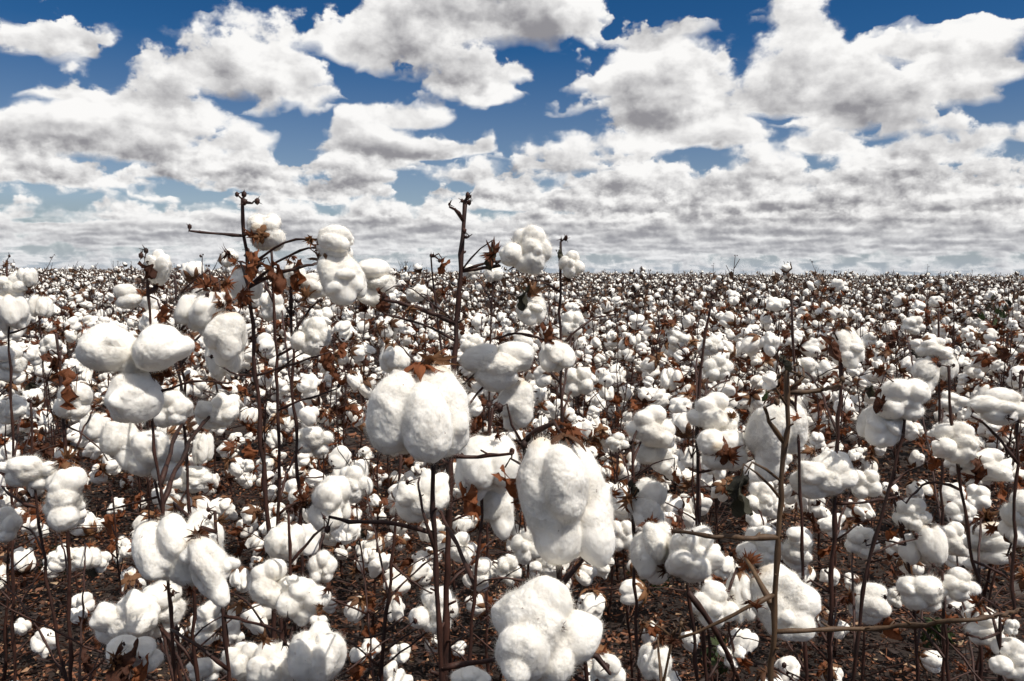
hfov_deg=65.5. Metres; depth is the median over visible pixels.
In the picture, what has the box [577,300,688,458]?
cotton plant
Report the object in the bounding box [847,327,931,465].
cotton plant
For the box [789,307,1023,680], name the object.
cotton plant
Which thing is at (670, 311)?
cotton plant
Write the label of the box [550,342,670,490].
cotton plant
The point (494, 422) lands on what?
cotton plant
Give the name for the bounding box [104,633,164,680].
cotton plant
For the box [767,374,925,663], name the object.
cotton plant
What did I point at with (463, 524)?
cotton plant
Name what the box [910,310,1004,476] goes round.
cotton plant
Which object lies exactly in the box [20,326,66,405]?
cotton plant
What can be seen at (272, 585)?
cotton plant
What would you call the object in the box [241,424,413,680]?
cotton plant
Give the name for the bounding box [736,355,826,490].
cotton plant
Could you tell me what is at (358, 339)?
cotton plant
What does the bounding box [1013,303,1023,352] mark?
cotton plant
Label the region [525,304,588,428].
cotton plant
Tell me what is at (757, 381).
cotton plant
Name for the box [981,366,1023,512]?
cotton plant
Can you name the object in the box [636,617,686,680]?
cotton plant
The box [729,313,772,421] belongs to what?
cotton plant
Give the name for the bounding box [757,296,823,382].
cotton plant
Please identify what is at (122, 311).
cotton plant
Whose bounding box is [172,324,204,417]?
cotton plant
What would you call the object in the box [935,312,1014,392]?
cotton plant
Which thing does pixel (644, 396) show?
cotton plant
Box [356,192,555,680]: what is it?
cotton plant
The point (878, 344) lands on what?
cotton plant
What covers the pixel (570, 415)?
cotton plant
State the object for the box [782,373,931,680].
cotton plant
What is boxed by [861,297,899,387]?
cotton plant
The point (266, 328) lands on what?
cotton plant
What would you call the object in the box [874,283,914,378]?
cotton plant
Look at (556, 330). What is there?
cotton plant
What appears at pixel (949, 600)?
cotton plant
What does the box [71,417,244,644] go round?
cotton plant
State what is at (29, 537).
cotton plant
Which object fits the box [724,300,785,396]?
cotton plant
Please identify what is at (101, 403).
cotton plant
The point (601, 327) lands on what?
cotton plant
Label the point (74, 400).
cotton plant
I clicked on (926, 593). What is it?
cotton plant
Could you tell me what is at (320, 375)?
cotton plant
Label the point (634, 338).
cotton plant
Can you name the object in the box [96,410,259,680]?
cotton plant
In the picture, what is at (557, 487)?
cotton plant
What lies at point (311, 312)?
cotton plant
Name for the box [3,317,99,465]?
cotton plant
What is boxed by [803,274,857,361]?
cotton plant
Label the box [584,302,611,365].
cotton plant
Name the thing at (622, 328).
cotton plant
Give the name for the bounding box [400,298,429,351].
cotton plant
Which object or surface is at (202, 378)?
cotton plant
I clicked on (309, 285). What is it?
cotton plant
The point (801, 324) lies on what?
cotton plant
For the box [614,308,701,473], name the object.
cotton plant
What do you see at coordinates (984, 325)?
cotton plant
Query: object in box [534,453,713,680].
cotton plant
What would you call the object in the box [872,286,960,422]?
cotton plant
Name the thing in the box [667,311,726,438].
cotton plant
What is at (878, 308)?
cotton plant
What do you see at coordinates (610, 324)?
cotton plant
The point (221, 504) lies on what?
cotton plant
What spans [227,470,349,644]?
cotton plant
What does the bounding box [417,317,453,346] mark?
cotton plant
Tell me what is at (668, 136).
sky
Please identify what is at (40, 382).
cotton plant
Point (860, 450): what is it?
cotton plant
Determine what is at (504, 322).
cotton plant
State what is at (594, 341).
cotton plant
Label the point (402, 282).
cotton plant
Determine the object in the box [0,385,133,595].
cotton plant
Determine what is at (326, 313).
cotton plant
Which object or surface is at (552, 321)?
cotton plant
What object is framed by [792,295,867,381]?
cotton plant
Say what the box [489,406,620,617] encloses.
cotton plant
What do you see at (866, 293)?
cotton field
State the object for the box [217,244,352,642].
cotton plant
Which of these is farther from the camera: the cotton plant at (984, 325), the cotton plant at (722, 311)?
the cotton plant at (722, 311)
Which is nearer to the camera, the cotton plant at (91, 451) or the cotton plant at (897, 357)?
the cotton plant at (91, 451)
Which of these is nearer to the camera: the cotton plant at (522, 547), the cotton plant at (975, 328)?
the cotton plant at (522, 547)
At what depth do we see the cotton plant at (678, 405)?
2.30 m
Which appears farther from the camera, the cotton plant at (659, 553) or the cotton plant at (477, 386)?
the cotton plant at (477, 386)
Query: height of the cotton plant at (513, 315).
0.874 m
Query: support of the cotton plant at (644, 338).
on the ground
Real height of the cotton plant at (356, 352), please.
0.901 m
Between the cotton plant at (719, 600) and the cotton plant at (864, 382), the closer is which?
the cotton plant at (719, 600)
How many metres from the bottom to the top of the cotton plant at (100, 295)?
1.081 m
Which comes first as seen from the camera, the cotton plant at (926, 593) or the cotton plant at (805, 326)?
the cotton plant at (926, 593)
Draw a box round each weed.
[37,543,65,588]
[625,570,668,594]
[701,637,727,677]
[920,617,956,648]
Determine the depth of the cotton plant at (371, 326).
7.63 m
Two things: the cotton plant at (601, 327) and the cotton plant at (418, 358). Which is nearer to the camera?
the cotton plant at (418, 358)
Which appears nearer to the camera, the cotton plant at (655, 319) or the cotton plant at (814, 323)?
the cotton plant at (814, 323)
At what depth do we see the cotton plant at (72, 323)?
4.87 m
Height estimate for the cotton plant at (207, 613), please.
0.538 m
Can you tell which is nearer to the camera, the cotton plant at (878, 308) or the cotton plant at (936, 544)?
the cotton plant at (936, 544)
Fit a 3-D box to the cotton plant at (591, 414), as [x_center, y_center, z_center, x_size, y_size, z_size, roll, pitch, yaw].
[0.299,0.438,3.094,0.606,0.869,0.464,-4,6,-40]
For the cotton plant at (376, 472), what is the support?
on the ground
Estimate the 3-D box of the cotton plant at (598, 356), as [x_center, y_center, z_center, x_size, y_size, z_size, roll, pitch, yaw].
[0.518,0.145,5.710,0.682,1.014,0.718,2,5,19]
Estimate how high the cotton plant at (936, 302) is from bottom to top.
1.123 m
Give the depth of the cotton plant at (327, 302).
7.90 m
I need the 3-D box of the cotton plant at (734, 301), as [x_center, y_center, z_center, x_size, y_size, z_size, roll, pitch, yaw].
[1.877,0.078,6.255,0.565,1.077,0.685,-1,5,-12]
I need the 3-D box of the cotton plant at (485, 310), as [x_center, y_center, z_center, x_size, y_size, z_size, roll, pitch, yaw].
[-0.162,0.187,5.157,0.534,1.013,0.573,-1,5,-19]
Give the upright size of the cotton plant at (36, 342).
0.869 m
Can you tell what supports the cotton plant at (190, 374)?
on the ground
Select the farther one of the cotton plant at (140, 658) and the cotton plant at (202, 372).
the cotton plant at (202, 372)
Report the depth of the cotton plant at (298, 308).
7.20 m
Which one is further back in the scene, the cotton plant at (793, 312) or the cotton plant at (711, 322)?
the cotton plant at (793, 312)
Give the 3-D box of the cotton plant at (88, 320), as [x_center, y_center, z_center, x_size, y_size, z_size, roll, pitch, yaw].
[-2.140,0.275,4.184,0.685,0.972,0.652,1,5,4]
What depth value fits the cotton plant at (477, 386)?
3.72 m
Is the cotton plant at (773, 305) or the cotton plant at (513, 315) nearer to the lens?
the cotton plant at (773, 305)
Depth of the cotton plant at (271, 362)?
4.26 m
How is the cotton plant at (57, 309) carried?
on the ground
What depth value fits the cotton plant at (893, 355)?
6.45 m
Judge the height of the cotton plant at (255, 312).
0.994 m
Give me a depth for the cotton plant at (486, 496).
0.98 m
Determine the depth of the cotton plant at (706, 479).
3.20 m
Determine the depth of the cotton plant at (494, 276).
1.75 m
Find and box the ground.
[0,271,1023,680]
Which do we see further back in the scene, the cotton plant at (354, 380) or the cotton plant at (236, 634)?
the cotton plant at (354, 380)
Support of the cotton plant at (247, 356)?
on the ground
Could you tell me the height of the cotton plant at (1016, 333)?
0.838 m
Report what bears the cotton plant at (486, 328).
on the ground
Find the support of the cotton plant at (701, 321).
on the ground
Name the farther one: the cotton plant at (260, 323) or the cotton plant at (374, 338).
the cotton plant at (260, 323)
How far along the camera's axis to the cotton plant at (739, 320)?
7.19 m
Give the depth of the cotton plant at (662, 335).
5.48 m
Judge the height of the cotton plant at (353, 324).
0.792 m
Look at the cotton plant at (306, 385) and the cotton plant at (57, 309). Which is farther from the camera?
the cotton plant at (57, 309)
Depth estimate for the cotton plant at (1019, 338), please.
3.83 m
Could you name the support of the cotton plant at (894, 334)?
on the ground
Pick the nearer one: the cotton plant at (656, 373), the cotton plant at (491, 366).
the cotton plant at (491, 366)
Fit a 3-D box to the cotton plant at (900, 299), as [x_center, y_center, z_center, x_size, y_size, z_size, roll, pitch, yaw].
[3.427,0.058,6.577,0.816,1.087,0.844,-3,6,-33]
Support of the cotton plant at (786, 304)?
on the ground
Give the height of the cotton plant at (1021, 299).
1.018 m
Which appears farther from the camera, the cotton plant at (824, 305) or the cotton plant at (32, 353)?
the cotton plant at (824, 305)
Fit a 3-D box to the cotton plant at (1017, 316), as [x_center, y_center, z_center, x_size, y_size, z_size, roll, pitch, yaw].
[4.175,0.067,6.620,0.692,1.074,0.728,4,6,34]
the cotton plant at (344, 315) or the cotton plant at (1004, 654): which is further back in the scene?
the cotton plant at (344, 315)
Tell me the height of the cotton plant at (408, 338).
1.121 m
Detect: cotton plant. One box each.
[0,254,104,680]
[0,269,248,680]
[0,331,6,392]
[0,340,71,499]
[0,346,105,545]
[0,381,5,393]
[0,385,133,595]
[0,396,102,680]
[0,423,131,680]
[1,254,106,460]
[2,298,81,457]
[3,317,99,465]
[3,322,105,455]
[11,331,58,381]
[19,524,48,543]
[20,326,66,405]
[24,287,65,384]
[24,300,74,384]
[30,295,113,425]
[33,289,87,351]
[34,286,96,358]
[35,290,93,385]
[36,319,106,410]
[38,328,201,680]
[39,301,164,477]
[42,483,196,679]
[44,383,237,523]
[61,301,127,400]
[64,283,113,392]
[68,276,119,378]
[69,313,127,412]
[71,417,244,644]
[73,245,240,680]
[73,265,207,511]
[87,580,187,679]
[93,283,126,374]
[96,280,133,383]
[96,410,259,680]
[104,506,374,680]
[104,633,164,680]
[109,285,121,318]
[117,307,165,383]
[120,375,216,492]
[125,495,291,680]
[127,291,201,424]
[130,331,193,414]
[130,379,263,604]
[138,252,294,521]
[142,294,232,427]
[151,349,351,560]
[166,345,269,493]
[167,600,232,680]
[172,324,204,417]
[173,326,244,448]
[174,322,207,379]
[187,189,417,680]
[189,306,258,398]
[211,441,368,623]
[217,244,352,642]
[220,602,349,680]
[223,306,283,399]
[226,320,301,448]
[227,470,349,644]
[233,320,304,450]
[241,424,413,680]
[242,306,299,378]
[242,318,283,371]
[243,304,312,401]
[243,382,398,585]
[244,296,353,443]
[254,293,328,399]
[254,344,385,519]
[255,340,382,548]
[256,286,346,375]
[259,255,370,629]
[267,293,395,462]
[276,292,318,372]
[279,322,343,424]
[282,301,316,373]
[285,432,452,680]
[290,303,373,431]
[301,296,337,324]
[301,308,368,424]
[301,454,529,680]
[302,373,441,627]
[303,309,430,486]
[307,312,444,553]
[318,310,359,397]
[319,297,354,370]
[324,349,514,680]
[327,312,408,404]
[330,306,376,371]
[331,317,374,392]
[335,307,371,393]
[338,309,391,372]
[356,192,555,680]
[362,365,539,625]
[364,401,522,680]
[370,304,428,360]
[371,275,492,432]
[377,252,493,680]
[380,300,438,352]
[382,330,470,499]
[389,450,607,680]
[390,269,433,362]
[397,304,442,363]
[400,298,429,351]
[400,313,449,364]
[402,293,424,341]
[404,295,484,468]
[413,308,486,458]
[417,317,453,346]
[420,265,563,674]
[430,297,468,372]
[430,297,489,371]
[450,234,617,651]
[450,329,497,432]
[452,316,548,443]
[456,315,537,433]
[457,309,505,424]
[462,291,499,397]
[467,385,614,555]
[470,517,632,680]
[472,319,551,458]
[480,387,553,534]
[484,575,626,680]
[485,306,550,438]
[488,302,523,373]
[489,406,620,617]
[492,402,621,584]
[498,318,572,429]
[508,314,609,438]
[511,343,639,556]
[516,278,563,392]
[524,324,574,444]
[524,335,625,456]
[525,294,574,366]
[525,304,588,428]
[528,284,584,409]
[528,339,627,433]
[531,284,567,353]
[533,291,578,391]
[533,297,577,410]
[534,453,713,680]
[541,288,595,389]
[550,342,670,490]
[557,290,626,413]
[558,378,684,582]
[563,282,640,416]
[566,296,605,368]
[568,301,606,400]
[571,364,675,621]
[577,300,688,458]
[578,402,679,680]
[581,412,837,680]
[582,295,612,366]
[583,308,677,456]
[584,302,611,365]
[595,287,658,384]
[599,294,635,365]
[612,306,663,383]
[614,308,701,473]
[615,313,687,417]
[616,321,751,445]
[620,329,660,383]
[627,508,739,680]
[628,297,682,374]
[632,298,680,352]
[633,306,691,392]
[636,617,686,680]
[640,290,728,493]
[646,300,704,359]
[650,294,682,364]
[650,555,756,680]
[652,312,701,408]
[655,382,793,640]
[656,302,712,402]
[660,349,794,589]
[661,306,738,397]
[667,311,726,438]
[668,291,754,680]
[669,355,1023,680]
[673,330,729,516]
[675,388,747,544]
[677,289,734,359]
[683,286,742,380]
[697,289,757,373]
[697,311,745,381]
[700,294,754,389]
[704,327,778,474]
[715,311,843,455]
[717,289,810,432]
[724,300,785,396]
[726,289,811,680]
[729,284,785,397]
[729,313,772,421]
[735,309,780,379]
[736,316,898,680]
[736,317,837,469]
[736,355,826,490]
[738,377,863,526]
[742,331,827,431]
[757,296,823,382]
[761,351,910,582]
[762,321,836,431]
[763,289,810,371]
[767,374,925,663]
[769,458,969,680]
[773,290,789,374]
[779,261,873,397]
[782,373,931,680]
[783,298,819,357]
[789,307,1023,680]
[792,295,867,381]
[793,286,854,405]
[797,301,837,380]
[798,366,880,499]
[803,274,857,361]
[804,297,832,361]
[809,303,867,389]
[811,296,861,367]
[811,305,923,498]
[830,325,888,442]
[832,313,933,473]
[834,313,875,391]
[847,316,936,478]
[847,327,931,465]
[852,328,910,394]
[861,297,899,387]
[863,492,969,680]
[865,301,911,373]
[867,419,1023,680]
[868,322,908,376]
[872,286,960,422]
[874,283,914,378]
[881,369,1023,680]
[882,320,923,378]
[885,562,981,680]
[888,283,948,341]
[893,282,971,397]
[896,278,999,431]
[896,361,1016,680]
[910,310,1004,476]
[918,326,1023,508]
[927,370,1023,602]
[931,317,977,397]
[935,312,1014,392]
[941,444,1023,630]
[951,314,1023,463]
[957,325,1023,520]
[959,317,1006,387]
[960,314,1023,425]
[961,286,1020,387]
[962,301,991,375]
[962,593,1023,680]
[968,301,1023,425]
[970,314,1018,358]
[972,305,1014,375]
[974,287,1019,384]
[977,292,1011,442]
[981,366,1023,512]
[983,331,1023,401]
[992,296,1023,391]
[994,284,1023,350]
[1004,333,1023,462]
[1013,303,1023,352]
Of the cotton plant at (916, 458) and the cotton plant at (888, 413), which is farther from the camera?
the cotton plant at (916, 458)
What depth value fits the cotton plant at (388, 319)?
6.97 m
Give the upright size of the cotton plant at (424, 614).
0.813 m
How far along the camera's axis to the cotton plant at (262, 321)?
7.86 m
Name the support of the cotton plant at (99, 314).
on the ground
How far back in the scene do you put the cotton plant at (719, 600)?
1.12 m
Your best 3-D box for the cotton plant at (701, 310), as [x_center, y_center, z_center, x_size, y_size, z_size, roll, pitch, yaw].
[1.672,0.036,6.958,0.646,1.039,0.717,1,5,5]
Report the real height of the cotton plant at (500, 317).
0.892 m
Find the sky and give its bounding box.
[0,0,1023,276]
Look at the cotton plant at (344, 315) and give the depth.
4.67 m
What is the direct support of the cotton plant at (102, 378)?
on the ground
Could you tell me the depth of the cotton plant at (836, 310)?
5.50 m
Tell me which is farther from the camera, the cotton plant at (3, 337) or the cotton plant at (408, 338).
the cotton plant at (3, 337)
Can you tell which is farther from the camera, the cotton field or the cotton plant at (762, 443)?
the cotton field
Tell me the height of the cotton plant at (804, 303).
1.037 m
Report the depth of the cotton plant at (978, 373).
4.34 m
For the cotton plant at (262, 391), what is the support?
on the ground
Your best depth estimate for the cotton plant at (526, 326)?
7.68 m
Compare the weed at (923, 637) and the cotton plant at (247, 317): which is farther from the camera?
the cotton plant at (247, 317)
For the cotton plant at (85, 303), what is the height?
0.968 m
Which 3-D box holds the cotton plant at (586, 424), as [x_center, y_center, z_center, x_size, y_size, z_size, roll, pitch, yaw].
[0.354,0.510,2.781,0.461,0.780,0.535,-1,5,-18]
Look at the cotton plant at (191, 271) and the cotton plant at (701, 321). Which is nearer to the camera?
the cotton plant at (191, 271)
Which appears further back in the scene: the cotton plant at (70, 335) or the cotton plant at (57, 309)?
the cotton plant at (57, 309)
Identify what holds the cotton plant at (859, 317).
on the ground
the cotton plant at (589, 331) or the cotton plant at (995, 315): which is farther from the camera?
the cotton plant at (995, 315)
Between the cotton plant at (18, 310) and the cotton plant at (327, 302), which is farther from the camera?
the cotton plant at (327, 302)
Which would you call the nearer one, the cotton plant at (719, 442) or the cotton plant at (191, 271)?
the cotton plant at (719, 442)
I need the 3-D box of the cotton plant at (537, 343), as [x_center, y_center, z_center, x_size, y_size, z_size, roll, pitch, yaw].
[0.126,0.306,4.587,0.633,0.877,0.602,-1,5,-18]
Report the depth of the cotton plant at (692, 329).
6.03 m
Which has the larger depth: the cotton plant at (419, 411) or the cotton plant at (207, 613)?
the cotton plant at (207, 613)
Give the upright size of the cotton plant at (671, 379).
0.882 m
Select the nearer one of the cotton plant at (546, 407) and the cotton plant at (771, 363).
the cotton plant at (546, 407)
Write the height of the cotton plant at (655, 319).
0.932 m
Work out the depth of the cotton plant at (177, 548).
0.82 m
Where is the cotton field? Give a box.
[0,255,1023,374]
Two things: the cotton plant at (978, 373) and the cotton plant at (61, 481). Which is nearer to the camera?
the cotton plant at (61, 481)
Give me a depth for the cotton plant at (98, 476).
3.12 m
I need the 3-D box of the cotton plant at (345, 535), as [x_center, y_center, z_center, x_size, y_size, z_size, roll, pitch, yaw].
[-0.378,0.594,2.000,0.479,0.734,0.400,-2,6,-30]
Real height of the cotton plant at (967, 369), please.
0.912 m
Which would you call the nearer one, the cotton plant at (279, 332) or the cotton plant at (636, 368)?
the cotton plant at (279, 332)
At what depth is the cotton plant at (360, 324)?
5.54 m
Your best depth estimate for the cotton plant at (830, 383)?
4.91 m
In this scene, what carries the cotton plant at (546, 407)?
on the ground
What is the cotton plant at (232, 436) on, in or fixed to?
on the ground
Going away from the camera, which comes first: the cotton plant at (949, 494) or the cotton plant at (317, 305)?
the cotton plant at (949, 494)
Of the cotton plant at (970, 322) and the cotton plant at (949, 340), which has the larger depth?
the cotton plant at (970, 322)
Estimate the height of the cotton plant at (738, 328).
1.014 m
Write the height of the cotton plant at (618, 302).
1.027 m
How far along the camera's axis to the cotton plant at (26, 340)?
5.94 m
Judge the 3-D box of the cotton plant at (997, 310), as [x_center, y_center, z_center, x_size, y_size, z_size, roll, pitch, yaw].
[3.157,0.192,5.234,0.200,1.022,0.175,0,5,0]
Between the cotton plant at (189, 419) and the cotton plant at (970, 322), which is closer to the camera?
the cotton plant at (189, 419)
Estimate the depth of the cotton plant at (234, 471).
2.53 m
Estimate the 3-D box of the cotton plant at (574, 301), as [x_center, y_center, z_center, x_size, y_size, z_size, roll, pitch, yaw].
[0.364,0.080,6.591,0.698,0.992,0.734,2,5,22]
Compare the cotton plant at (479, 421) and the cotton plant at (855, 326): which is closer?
the cotton plant at (479, 421)
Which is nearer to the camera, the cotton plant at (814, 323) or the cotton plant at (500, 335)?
the cotton plant at (500, 335)
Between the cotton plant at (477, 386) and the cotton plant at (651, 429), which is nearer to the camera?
the cotton plant at (651, 429)
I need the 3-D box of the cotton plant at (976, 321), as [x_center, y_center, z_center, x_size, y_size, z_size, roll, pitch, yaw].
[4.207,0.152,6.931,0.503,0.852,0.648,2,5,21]
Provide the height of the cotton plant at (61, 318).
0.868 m
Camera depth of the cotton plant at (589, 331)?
6.77 m
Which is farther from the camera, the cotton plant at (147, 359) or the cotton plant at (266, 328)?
the cotton plant at (266, 328)
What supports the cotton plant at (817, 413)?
on the ground
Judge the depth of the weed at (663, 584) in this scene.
2.72 m
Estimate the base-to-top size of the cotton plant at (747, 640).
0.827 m
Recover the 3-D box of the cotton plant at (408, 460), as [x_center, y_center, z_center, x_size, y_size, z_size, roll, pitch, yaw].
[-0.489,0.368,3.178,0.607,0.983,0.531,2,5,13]
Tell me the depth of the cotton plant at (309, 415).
2.78 m
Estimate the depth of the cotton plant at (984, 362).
3.37 m
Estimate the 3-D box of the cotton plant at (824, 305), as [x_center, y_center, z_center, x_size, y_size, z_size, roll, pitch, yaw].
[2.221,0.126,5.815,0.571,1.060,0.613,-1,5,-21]
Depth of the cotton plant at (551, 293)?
7.01 m
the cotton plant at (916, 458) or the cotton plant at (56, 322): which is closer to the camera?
the cotton plant at (916, 458)
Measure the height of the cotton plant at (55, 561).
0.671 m
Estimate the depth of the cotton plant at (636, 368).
6.19 m
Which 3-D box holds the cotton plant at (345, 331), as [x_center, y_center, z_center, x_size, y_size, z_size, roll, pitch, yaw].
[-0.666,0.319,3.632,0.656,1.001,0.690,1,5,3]
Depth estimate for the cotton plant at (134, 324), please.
4.57 m
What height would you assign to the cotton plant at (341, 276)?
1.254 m
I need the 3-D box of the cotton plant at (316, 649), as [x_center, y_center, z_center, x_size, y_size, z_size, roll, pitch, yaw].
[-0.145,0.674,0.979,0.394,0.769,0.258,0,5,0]
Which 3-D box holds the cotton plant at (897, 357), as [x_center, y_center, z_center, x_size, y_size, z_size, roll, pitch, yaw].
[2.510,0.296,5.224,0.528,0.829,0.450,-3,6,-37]
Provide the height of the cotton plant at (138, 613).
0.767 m
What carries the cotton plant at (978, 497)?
on the ground
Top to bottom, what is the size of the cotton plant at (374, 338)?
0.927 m
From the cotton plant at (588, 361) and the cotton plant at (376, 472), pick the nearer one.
the cotton plant at (376, 472)
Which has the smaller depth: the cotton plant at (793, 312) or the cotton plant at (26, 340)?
the cotton plant at (26, 340)
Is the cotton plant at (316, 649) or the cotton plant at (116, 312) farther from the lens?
the cotton plant at (116, 312)
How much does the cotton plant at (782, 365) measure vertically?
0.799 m
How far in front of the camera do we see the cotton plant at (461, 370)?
3.88 m
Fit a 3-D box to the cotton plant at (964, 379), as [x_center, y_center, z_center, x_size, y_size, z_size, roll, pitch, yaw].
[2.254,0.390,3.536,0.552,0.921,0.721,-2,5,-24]
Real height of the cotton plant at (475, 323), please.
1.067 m
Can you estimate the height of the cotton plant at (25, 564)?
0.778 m
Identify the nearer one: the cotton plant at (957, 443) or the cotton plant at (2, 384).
the cotton plant at (957, 443)
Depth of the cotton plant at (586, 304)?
7.42 m
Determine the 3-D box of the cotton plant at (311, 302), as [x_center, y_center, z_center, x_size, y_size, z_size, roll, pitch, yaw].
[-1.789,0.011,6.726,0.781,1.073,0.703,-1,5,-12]
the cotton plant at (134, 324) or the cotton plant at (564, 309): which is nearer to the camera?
the cotton plant at (134, 324)
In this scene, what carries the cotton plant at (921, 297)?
on the ground
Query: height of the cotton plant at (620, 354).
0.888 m
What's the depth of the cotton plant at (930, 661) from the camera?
1.95 m
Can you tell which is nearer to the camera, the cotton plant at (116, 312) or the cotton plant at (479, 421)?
the cotton plant at (479, 421)
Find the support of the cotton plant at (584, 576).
on the ground
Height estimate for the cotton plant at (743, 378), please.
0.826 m
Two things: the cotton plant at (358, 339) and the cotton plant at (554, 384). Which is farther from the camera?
the cotton plant at (358, 339)
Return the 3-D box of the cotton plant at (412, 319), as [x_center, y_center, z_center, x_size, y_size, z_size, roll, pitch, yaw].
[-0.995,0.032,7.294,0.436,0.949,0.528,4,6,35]
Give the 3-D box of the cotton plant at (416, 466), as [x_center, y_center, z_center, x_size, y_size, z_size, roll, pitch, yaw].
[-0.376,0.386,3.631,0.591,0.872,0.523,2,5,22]
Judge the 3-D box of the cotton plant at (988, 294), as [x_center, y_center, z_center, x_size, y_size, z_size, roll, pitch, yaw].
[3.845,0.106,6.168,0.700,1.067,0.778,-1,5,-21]
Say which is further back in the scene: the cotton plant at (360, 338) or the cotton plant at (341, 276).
the cotton plant at (360, 338)
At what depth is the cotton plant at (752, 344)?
3.75 m
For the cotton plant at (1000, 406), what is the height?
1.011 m
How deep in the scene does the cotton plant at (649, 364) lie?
3.91 m
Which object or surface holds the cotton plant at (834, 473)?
on the ground
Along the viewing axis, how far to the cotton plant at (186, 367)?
4.97 m
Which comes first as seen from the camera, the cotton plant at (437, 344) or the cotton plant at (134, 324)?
the cotton plant at (134, 324)
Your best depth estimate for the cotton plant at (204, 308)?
1.06 m
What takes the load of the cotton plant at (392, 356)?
on the ground
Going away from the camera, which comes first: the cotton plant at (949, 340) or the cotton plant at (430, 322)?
the cotton plant at (949, 340)
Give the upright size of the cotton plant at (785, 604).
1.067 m
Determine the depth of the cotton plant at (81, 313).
6.62 m
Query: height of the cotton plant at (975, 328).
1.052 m
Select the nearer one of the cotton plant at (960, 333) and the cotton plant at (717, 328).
the cotton plant at (960, 333)
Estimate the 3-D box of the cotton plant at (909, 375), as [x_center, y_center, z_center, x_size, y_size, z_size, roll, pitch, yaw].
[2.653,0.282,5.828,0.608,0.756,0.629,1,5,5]
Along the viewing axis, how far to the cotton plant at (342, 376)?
5.02 m
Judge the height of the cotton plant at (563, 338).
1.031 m
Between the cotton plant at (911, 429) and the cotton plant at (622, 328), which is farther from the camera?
the cotton plant at (622, 328)
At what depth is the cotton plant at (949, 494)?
1.95 m
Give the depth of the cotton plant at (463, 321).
6.21 m
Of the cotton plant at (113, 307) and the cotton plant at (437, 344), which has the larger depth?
the cotton plant at (113, 307)
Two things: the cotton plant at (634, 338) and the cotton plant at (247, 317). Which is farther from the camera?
the cotton plant at (247, 317)
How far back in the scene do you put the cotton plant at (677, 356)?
3.67 m
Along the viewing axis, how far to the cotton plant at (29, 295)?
7.59 m
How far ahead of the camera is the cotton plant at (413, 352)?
5.27 m
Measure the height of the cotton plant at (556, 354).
1.206 m
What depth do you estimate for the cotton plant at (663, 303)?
7.17 m
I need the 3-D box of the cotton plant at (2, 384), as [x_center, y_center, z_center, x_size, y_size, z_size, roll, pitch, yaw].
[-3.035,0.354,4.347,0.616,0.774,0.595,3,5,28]
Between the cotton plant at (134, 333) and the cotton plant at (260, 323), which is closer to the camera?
the cotton plant at (134, 333)
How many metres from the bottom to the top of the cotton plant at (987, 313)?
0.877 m
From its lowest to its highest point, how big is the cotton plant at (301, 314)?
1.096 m
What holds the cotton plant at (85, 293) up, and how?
on the ground
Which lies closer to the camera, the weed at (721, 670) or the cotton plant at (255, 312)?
the weed at (721, 670)
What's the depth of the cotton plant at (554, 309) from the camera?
5.79 m

